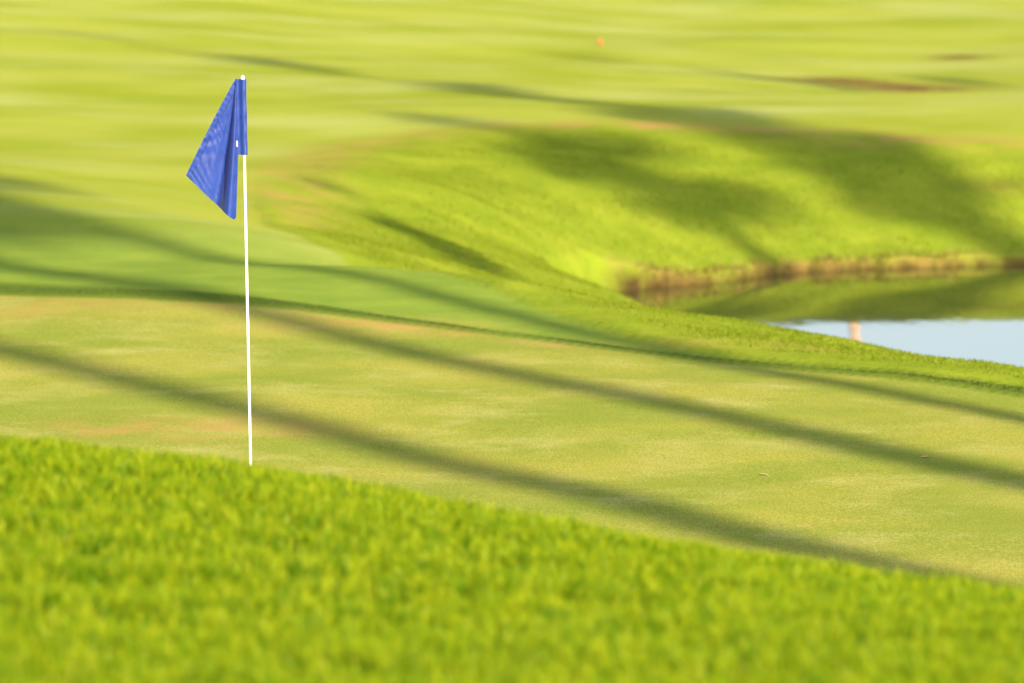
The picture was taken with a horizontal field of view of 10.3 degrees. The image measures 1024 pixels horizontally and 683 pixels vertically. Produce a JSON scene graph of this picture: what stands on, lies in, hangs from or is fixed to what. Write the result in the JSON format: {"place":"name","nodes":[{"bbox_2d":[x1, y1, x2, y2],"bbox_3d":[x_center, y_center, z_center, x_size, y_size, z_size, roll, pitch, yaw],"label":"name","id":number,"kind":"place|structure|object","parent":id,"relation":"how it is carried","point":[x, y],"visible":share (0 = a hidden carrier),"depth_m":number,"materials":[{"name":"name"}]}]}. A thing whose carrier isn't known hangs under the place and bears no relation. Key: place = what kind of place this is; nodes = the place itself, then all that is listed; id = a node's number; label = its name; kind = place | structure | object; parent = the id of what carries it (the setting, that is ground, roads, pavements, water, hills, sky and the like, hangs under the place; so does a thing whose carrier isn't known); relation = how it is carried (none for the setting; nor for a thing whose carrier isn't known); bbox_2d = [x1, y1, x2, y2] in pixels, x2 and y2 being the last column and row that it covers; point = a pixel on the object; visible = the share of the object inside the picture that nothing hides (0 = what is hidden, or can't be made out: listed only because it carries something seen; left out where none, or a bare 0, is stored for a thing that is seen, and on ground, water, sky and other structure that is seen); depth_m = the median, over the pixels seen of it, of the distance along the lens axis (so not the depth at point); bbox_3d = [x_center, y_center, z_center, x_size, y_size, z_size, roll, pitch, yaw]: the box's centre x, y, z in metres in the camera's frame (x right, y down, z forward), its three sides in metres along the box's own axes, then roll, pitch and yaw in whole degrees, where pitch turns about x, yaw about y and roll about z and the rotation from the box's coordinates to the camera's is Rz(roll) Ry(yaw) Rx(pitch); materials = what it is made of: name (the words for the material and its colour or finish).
{"place":"outdoors","nodes":[
{"label":"outdoors","id":0,"kind":"place"},
{"bbox_2d":[0,0,1023,398],"bbox_3d":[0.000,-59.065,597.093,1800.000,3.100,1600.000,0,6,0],"label":"fairway","id":1,"kind":"structure","parent":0,"point":[108,110],"depth_m":67.92,"materials":[{"name":"green plant"}]},
{"bbox_2d":[0,285,1023,392],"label":"collar grass","id":2,"kind":"structure","parent":1,"relation":"on","point":[310,305],"depth_m":37.73,"materials":[{"name":"green plant"}]},
{"bbox_2d":[0,431,1023,682],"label":"mound grass","id":3,"kind":"structure","parent":0,"point":[128,565],"depth_m":15.34,"materials":[{"name":"green plant"}]},
{"bbox_2d":[0,295,1023,589],"bbox_3d":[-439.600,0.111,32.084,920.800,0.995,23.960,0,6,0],"label":"putting green","id":4,"kind":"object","parent":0,"point":[794,463],"visible":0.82,"depth_m":31.64,"materials":[{"name":"green plant"}]},
{"bbox_2d":[186,75,251,464],"bbox_3d":[-1.434,-0.194,28.074,0.319,2.246,0.143,1,6,9],"label":"golf flagstick","id":5,"kind":"object","parent":4,"relation":"on","point":[212,174],"visible":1,"depth_m":27.96,"materials":[{"name":"blue fabric"}]},
{"bbox_2d":[249,123,1023,394],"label":"pond bank","id":6,"kind":"structure","parent":0,"point":[285,183],"depth_m":57.89,"materials":[{"name":"green plant"}]},
{"bbox_2d":[635,246,974,309],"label":"bank grass","id":7,"kind":"structure","parent":6,"relation":"on","point":[754,261],"depth_m":56.71,"materials":[{"name":"plant"}]},
{"bbox_2d":[617,265,1023,366],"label":"water","id":8,"kind":"structure","parent":0,"point":[976,312],"depth_m":53.95,"materials":[{"name":"green liquid"}]}
]}

